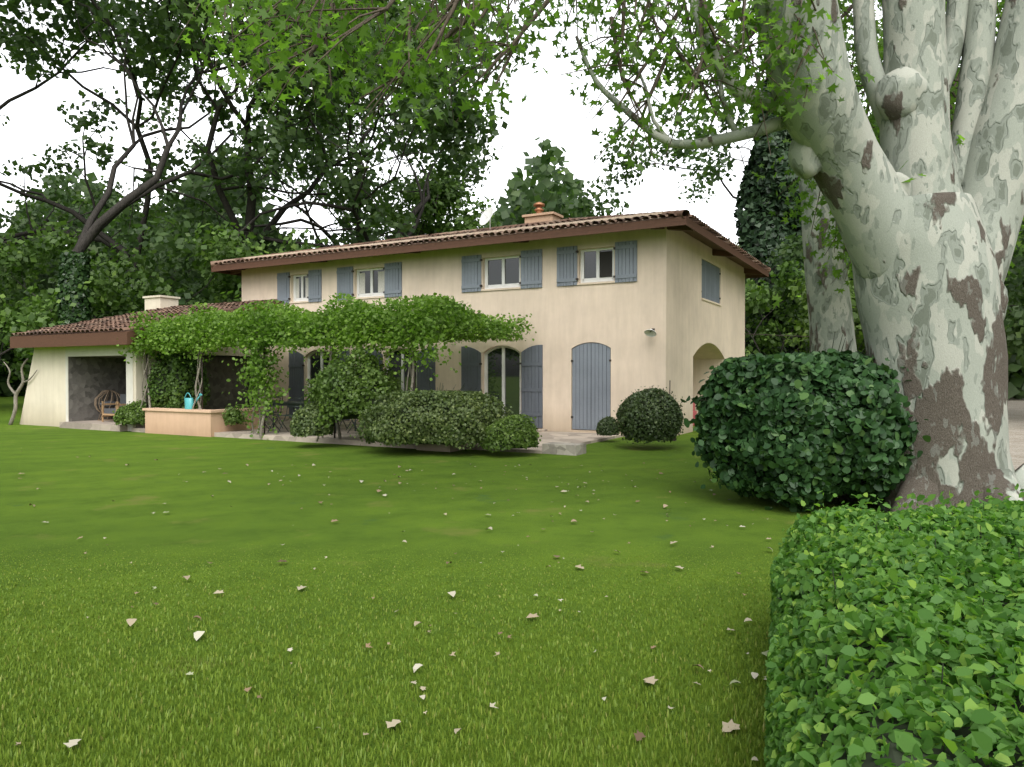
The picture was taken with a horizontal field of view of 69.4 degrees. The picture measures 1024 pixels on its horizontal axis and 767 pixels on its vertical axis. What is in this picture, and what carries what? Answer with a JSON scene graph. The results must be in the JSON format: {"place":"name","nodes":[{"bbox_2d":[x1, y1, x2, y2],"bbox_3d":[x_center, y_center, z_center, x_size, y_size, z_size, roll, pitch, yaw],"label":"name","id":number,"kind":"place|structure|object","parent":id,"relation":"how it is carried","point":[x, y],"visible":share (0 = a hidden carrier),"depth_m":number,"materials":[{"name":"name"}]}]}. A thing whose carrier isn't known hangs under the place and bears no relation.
{"place":"outdoors","nodes":[
{"label":"outdoors","id":0,"kind":"place"},
{"bbox_2d":[0,395,887,766],"bbox_3d":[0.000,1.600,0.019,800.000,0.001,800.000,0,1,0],"label":"lawn","id":1,"kind":"structure","parent":0,"point":[92,489],"depth_m":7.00,"materials":[{"name":"green plant"}]},
{"bbox_2d":[4,358,37,424],"bbox_3d":[-15.547,0.269,23.366,1.664,2.140,0.193,0,1,20],"label":"trunk","id":2,"kind":"object","parent":1,"relation":"on","point":[15,400],"visible":0.98,"depth_m":23.40,"materials":[{"name":"grey plant"}]},
{"bbox_2d":[0,0,98,176],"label":"oak","id":3,"kind":"object","parent":1,"relation":"on","point":[31,30],"visible":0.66,"depth_m":33.03,"materials":[{"name":"green plant"}]},
{"bbox_2d":[0,256,135,384],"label":"tree","id":4,"kind":"object","parent":1,"relation":"on","point":[15,322],"visible":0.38,"depth_m":29.10,"materials":[{"name":"green plant"}]},
{"bbox_2d":[59,420,127,430],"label":"paving","id":5,"kind":"structure","parent":1,"relation":"on","point":[100,425],"depth_m":21.49,"materials":[{"name":"grey stone"}]},
{"bbox_2d":[94,390,119,420],"bbox_3d":[-12.564,0.671,23.035,0.860,0.954,0.753,0,1,29],"label":"rattan chair","id":6,"kind":"object","parent":5,"relation":"on","point":[106,401],"visible":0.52,"depth_m":22.90,"materials":[{"name":"brown wicker"}]},
{"bbox_2d":[102,394,125,421],"bbox_3d":[-11.872,0.741,22.423,0.725,0.820,0.720,0,1,29],"label":"lounge chair","id":7,"kind":"object","parent":5,"relation":"on","point":[108,412],"visible":0.4,"depth_m":22.30,"materials":[{"name":"brown wood"}]},
{"bbox_2d":[112,399,157,425],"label":"round shrub","id":8,"kind":"object","parent":5,"relation":"on","point":[133,412],"visible":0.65,"depth_m":20.39,"materials":[{"name":"green plant"}]},
{"bbox_2d":[0,219,193,326],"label":"tree","id":9,"kind":"object","parent":1,"relation":"on","point":[19,260],"visible":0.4,"depth_m":32.06,"materials":[{"name":"green plant"}]},
{"bbox_2d":[0,0,238,304],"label":"tree","id":10,"kind":"object","parent":1,"relation":"on","point":[61,63],"visible":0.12,"depth_m":36.62,"materials":[{"name":"green plant"}]},
{"bbox_2d":[34,341,272,427],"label":"annex walls","id":11,"kind":"structure","parent":1,"relation":"on","point":[91,379],"depth_m":23.04,"materials":[{"name":"beige paint"}]},
{"bbox_2d":[20,353,34,424],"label":"buttress wall","id":12,"kind":"structure","parent":11,"relation":"attached to","point":[27,416],"depth_m":23.37,"materials":[{"name":"beige paint"}]},
{"bbox_2d":[65,345,133,430],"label":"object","id":13,"kind":"object","parent":11,"relation":"attached to","point":[108,350],"visible":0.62,"depth_m":21.40,"materials":[{"name":"white paint"}]},
{"bbox_2d":[10,301,282,347],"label":"roof fascia","id":14,"kind":"structure","parent":11,"relation":"on","point":[112,337],"depth_m":21.23,"materials":[{"name":"brown wood"}]},
{"bbox_2d":[11,299,277,334],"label":"annex roof tiles","id":15,"kind":"object","parent":14,"relation":"on","point":[118,322],"visible":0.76,"depth_m":23.23,"materials":[{"name":"brown tile"}]},
{"bbox_2d":[143,295,179,309],"bbox_3d":[-13.032,-0.982,27.534,1.000,4.490,0.850,0,1,29],"label":"chimney","id":16,"kind":"object","parent":15,"relation":"on","point":[157,301],"visible":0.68,"depth_m":27.20,"materials":[{"name":"white paint"}]},
{"bbox_2d":[0,0,317,311],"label":"tree","id":17,"kind":"object","parent":1,"relation":"on","point":[139,38],"visible":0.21,"depth_m":39.87,"materials":[{"name":"green plant"}]},
{"bbox_2d":[143,345,210,408],"bbox_3d":[-9.491,0.045,21.092,1.815,2.624,1.841,-1,1,-39],"label":"tall annex shrub","id":18,"kind":"object","parent":1,"relation":"on","point":[172,383],"visible":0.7,"depth_m":20.66,"materials":[{"name":"green plant"}]},
{"bbox_2d":[142,408,262,436],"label":"planter wall","id":19,"kind":"structure","parent":1,"relation":"on","point":[193,422],"depth_m":19.48,"materials":[{"name":"beige paint"}]},
{"bbox_2d":[184,393,201,408],"bbox_3d":[-8.409,0.462,19.494,0.678,0.440,0.179,0,1,29],"label":"watering can","id":20,"kind":"object","parent":19,"relation":"on","point":[189,402],"visible":0.95,"depth_m":19.48,"materials":[{"name":"teal plastic"}]},
{"bbox_2d":[0,0,453,324],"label":"tree","id":21,"kind":"object","parent":1,"relation":"on","point":[74,268],"visible":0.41,"depth_m":33.31,"materials":[{"name":"green plant"}]},
{"bbox_2d":[178,220,328,304],"bbox_3d":[-8.086,-2.712,32.540,11.965,8.267,11.049,0,1,-30],"label":"tree","id":22,"kind":"object","parent":1,"relation":"on","point":[230,285],"visible":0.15,"depth_m":30.08,"materials":[{"name":"green plant"}]},
{"bbox_2d":[106,49,495,300],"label":"tree","id":23,"kind":"object","parent":1,"relation":"on","point":[177,210],"visible":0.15,"depth_m":49.79,"materials":[{"name":"green plant"}]},
{"bbox_2d":[288,401,335,437],"bbox_3d":[-4.375,0.760,16.190,1.025,0.782,1.045,0,1,0],"label":"round shrub","id":24,"kind":"object","parent":1,"relation":"on","point":[303,421],"visible":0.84,"depth_m":15.87,"materials":[{"name":"green plant"}]},
{"bbox_2d":[159,0,509,254],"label":"tree","id":25,"kind":"object","parent":1,"relation":"on","point":[468,143],"visible":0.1,"depth_m":33.24,"materials":[{"name":"green plant"}]},
{"bbox_2d":[129,0,540,312],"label":"tree","id":26,"kind":"object","parent":1,"relation":"on","point":[175,253],"visible":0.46,"depth_m":32.67,"materials":[{"name":"green plant"}]},
{"bbox_2d":[302,347,402,427],"bbox_3d":[-3.530,0.040,16.475,2.352,1.765,2.121,0,1,0],"label":"bush","id":27,"kind":"object","parent":1,"relation":"on","point":[340,392],"visible":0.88,"depth_m":15.88,"materials":[{"name":"green plant"}]},
{"bbox_2d":[131,418,623,453],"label":"terrace paving","id":28,"kind":"structure","parent":1,"relation":"on","point":[283,434],"depth_m":18.06,"materials":[{"name":"grey stone"}]},
{"bbox_2d":[222,403,248,425],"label":"shrub","id":29,"kind":"object","parent":28,"relation":"on","point":[233,413],"visible":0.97,"depth_m":19.17,"materials":[{"name":"green plant"}]},
{"bbox_2d":[258,397,280,431],"bbox_3d":[-6.344,0.812,19.304,0.442,0.897,0.419,0,1,35],"label":"garden chair","id":30,"kind":"object","parent":28,"relation":"on","point":[273,414],"visible":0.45,"depth_m":19.29,"materials":[{"name":"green metal"}]},
{"bbox_2d":[265,396,282,428],"bbox_3d":[-6.612,0.799,20.366,0.419,0.898,0.442,0,1,29],"label":"garden chair","id":31,"kind":"object","parent":28,"relation":"on","point":[275,412],"visible":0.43,"depth_m":20.39,"materials":[{"name":"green metal"}]},
{"bbox_2d":[278,398,301,432],"bbox_3d":[-5.669,0.818,18.872,0.442,0.897,0.419,0,1,23],"label":"garden chair","id":32,"kind":"object","parent":28,"relation":"on","point":[286,414],"visible":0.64,"depth_m":18.98,"materials":[{"name":"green metal"}]},
{"bbox_2d":[273,401,355,430],"bbox_3d":[-5.257,0.875,19.616,2.400,0.750,0.900,0,1,29],"label":"garden table","id":33,"kind":"object","parent":28,"relation":"on","point":[289,404],"visible":0.26,"depth_m":19.58,"materials":[{"name":"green metal"}]},
{"bbox_2d":[116,292,536,440],"bbox_3d":[-5.074,-0.320,19.945,10.912,3.680,5.784,0,1,29],"label":"climbing vine","id":34,"kind":"object","parent":28,"relation":"on","point":[427,316],"visible":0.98,"depth_m":17.78,"materials":[{"name":"green plant"}]},
{"bbox_2d":[146,329,514,437],"bbox_3d":[-4.972,-0.044,20.530,10.303,2.586,4.965,0,1,29],"label":"iron pergola","id":35,"kind":"object","parent":28,"relation":"on","point":[263,381],"visible":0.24,"depth_m":19.48,"materials":[{"name":"black metal"}]},
{"bbox_2d":[349,382,513,449],"bbox_3d":[-1.510,0.606,15.373,3.559,1.340,2.884,0,1,0],"label":"bush","id":36,"kind":"object","parent":28,"relation":"on","point":[439,417],"visible":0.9,"depth_m":14.44,"materials":[{"name":"green plant"}]},
{"bbox_2d":[595,416,619,435],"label":"box shrub","id":37,"kind":"object","parent":28,"relation":"on","point":[605,426],"visible":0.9,"depth_m":17.33,"materials":[{"name":"green plant"}]},
{"bbox_2d":[13,456,772,760],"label":"fallen leaves","id":38,"kind":"object","parent":1,"relation":"on","point":[731,724],"visible":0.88,"depth_m":4.42,"materials":[{"name":"beige plant"}]},
{"bbox_2d":[340,162,500,244],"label":"oak","id":39,"kind":"object","parent":1,"relation":"on","point":[469,221],"visible":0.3,"depth_m":48.01,"materials":[{"name":"green plant"}]},
{"bbox_2d":[416,444,466,451],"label":"stone step","id":40,"kind":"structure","parent":1,"relation":"on","point":[435,447],"depth_m":15.46,"materials":[{"name":"stone"}]},
{"bbox_2d":[242,212,744,436],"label":"house walls","id":41,"kind":"structure","parent":1,"relation":"on","point":[690,343],"depth_m":20.12,"materials":[{"name":"paint"}]},
{"bbox_2d":[293,247,613,413],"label":"window frames","id":42,"kind":"structure","parent":41,"relation":"attached to","point":[504,285],"depth_m":21.12,"materials":[{"name":"white wood"}]},
{"bbox_2d":[296,271,383,297],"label":"curtains","id":43,"kind":"object","parent":42,"relation":"attached to","point":[380,282],"visible":0.86,"depth_m":23.38,"materials":[{"name":"white fabric"}]},
{"bbox_2d":[296,250,611,416],"bbox_3d":[-2.300,-1.190,22.068,11.350,4.680,0.001,0,1,29],"label":"window glass","id":44,"kind":"object","parent":42,"relation":"in","point":[512,377],"visible":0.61,"depth_m":20.99,"materials":[{"name":"clear glass"}]},
{"bbox_2d":[211,216,768,274],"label":"roof slab","id":45,"kind":"structure","parent":41,"relation":"on","point":[702,239],"depth_m":20.73,"materials":[{"name":"brown tile"}]},
{"bbox_2d":[479,206,494,228],"bbox_3d":[-0.912,-5.682,25.539,0.666,1.054,0.474,0,1,29],"label":"satellite dish","id":46,"kind":"object","parent":45,"relation":"on","point":[486,215],"visible":0.93,"depth_m":25.67,"materials":[{"name":"white metal"}]},
{"bbox_2d":[211,220,768,277],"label":"roof fascia","id":47,"kind":"structure","parent":45,"relation":"attached to","point":[598,231],"depth_m":20.68,"materials":[{"name":"brown wood"}]},
{"bbox_2d":[210,209,770,271],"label":"roof tiles","id":48,"kind":"object","parent":45,"relation":"on","point":[719,235],"visible":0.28,"depth_m":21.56,"materials":[{"name":"brown tile"}]},
{"bbox_2d":[522,211,563,222],"bbox_3d":[1.103,-5.366,26.476,1.240,1.300,0.840,0,1,29],"label":"chimney","id":49,"kind":"object","parent":45,"relation":"on","point":[542,217],"visible":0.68,"depth_m":26.13,"materials":[{"name":"beige paint"}]},
{"bbox_2d":[534,202,544,212],"bbox_3d":[0.972,-6.266,26.538,0.400,0.500,0.400,0,1,29],"label":"chimney cowl","id":50,"kind":"object","parent":49,"relation":"on","point":[538,206],"visible":0.91,"depth_m":26.44,"materials":[{"name":"orange ceramic"}]},
{"bbox_2d":[228,225,762,278],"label":"corbels","id":51,"kind":"object","parent":41,"relation":"on","point":[715,252],"visible":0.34,"depth_m":22.36,"materials":[{"name":"brown wood"}]},
{"bbox_2d":[277,240,719,429],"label":"shutters","id":52,"kind":"object","parent":41,"relation":"on","point":[591,385],"depth_m":20.30,"materials":[{"name":"wood"}]},
{"bbox_2d":[288,247,720,417],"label":"hinges","id":53,"kind":"object","parent":41,"relation":"on","point":[614,248],"visible":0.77,"depth_m":21.02,"materials":[{"name":"metal"}]},
{"bbox_2d":[289,281,721,305],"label":"sills","id":54,"kind":"structure","parent":41,"relation":"on","point":[603,282],"depth_m":20.92,"materials":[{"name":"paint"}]},
{"bbox_2d":[644,328,655,336],"bbox_3d":[3.476,-1.278,18.492,0.310,0.216,0.356,0,1,29],"label":"wall lamp","id":55,"kind":"object","parent":41,"relation":"attached to","point":[651,332],"visible":1,"depth_m":18.53,"materials":[{"name":"metal"}]},
{"bbox_2d":[477,413,541,452],"bbox_3d":[-0.074,0.948,14.651,1.352,0.731,1.331,0,1,0],"label":"lime shrub","id":56,"kind":"object","parent":1,"relation":"on","point":[514,431],"visible":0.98,"depth_m":14.25,"materials":[{"name":"green plant"}]},
{"bbox_2d":[0,121,1023,398],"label":"trees","id":57,"kind":"object","parent":1,"relation":"on","point":[522,195],"visible":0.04,"depth_m":57.29,"materials":[{"name":"green plant"}]},
{"bbox_2d":[542,442,585,455],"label":"stone step","id":58,"kind":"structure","parent":1,"relation":"on","point":[564,448],"depth_m":14.79,"materials":[{"name":"grey stone"}]},
{"bbox_2d":[613,385,684,443],"bbox_3d":[2.941,0.646,15.911,1.540,1.243,1.547,0,1,0],"label":"ball shrub","id":59,"kind":"object","parent":1,"relation":"on","point":[651,414],"visible":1,"depth_m":15.42,"materials":[{"name":"green plant"}]},
{"bbox_2d":[733,76,809,354],"bbox_3d":[13.513,-7.458,37.873,5.983,17.189,6.069,0,1,0],"label":"cypress","id":60,"kind":"object","parent":1,"relation":"on","point":[761,233],"visible":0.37,"depth_m":36.70,"materials":[{"name":"green plant"}]},
{"bbox_2d":[745,261,807,356],"bbox_3d":[11.871,-1.965,32.858,8.989,6.752,7.223,0,1,0],"label":"tree","id":61,"kind":"object","parent":1,"relation":"on","point":[756,300],"visible":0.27,"depth_m":33.02,"materials":[{"name":"green plant"}]},
{"bbox_2d":[755,233,805,311],"bbox_3d":[10.135,-2.878,38.519,11.317,8.422,8.527,0,1,26],"label":"tree","id":62,"kind":"object","parent":1,"relation":"on","point":[787,253],"visible":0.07,"depth_m":34.21,"materials":[{"name":"green plant"}]},
{"bbox_2d":[539,0,1023,511],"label":"plane trees","id":63,"kind":"object","parent":1,"relation":"on","point":[925,203],"visible":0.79,"depth_m":8.16,"materials":[{"name":"white plant"}]},
{"bbox_2d":[171,0,1023,308],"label":"tree foliage","id":64,"kind":"object","parent":63,"relation":"attached to","point":[331,30],"visible":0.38,"depth_m":7.76,"materials":[{"name":"green plant"}]},
{"bbox_2d":[551,36,1023,247],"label":"tree","id":65,"kind":"object","parent":1,"relation":"on","point":[678,154],"visible":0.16,"depth_m":45.24,"materials":[{"name":"green plant"}]},
{"bbox_2d":[680,334,930,511],"bbox_3d":[3.837,0.433,9.229,3.013,2.141,3.017,-1,1,-42],"label":"laurel bush","id":66,"kind":"object","parent":1,"relation":"on","point":[793,429],"visible":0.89,"depth_m":8.30,"materials":[{"name":"green plant"}]},
{"bbox_2d":[783,268,865,354],"bbox_3d":[14.472,-1.170,29.062,7.109,7.352,6.150,0,1,24],"label":"tree","id":67,"kind":"object","parent":1,"relation":"on","point":[856,320],"visible":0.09,"depth_m":28.96,"materials":[{"name":"green plant"}]},
{"bbox_2d":[764,483,1023,766],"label":"hedge","id":68,"kind":"object","parent":1,"relation":"on","point":[896,639],"visible":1,"depth_m":2.33,"materials":[{"name":"green plant"}]},
{"bbox_2d":[843,225,1023,359],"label":"tree","id":69,"kind":"object","parent":1,"relation":"on","point":[1014,322],"visible":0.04,"depth_m":25.28,"materials":[{"name":"green plant"}]},
{"bbox_2d":[876,1,999,128],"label":"oak","id":70,"kind":"object","parent":1,"relation":"on","point":[945,3],"depth_m":38.71,"materials":[{"name":"green plant"}]},
{"bbox_2d":[0,0,1002,248],"label":"sky","id":71,"kind":"structure","parent":0,"point":[548,111],"materials":[{"name":"white"}]},
{"bbox_2d":[693,402,696,425],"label":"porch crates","id":72,"kind":"object","parent":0,"point":[694,412],"visible":0.14,"depth_m":23.16,"materials":[{"name":"pink plastic"}]},
{"bbox_2d":[1008,397,1023,469],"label":"gravel drive","id":73,"kind":"structure","parent":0,"point":[1016,424],"depth_m":21.07,"materials":[{"name":"beige gravel"}]},
{"bbox_2d":[751,334,860,338],"bbox_3d":[17.192,-0.595,28.191,18.119,3.700,0.137,0,1,-12],"label":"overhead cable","id":74,"kind":"object","parent":73,"relation":"on","point":[786,335],"visible":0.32,"depth_m":26.70,"materials":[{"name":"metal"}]}
]}

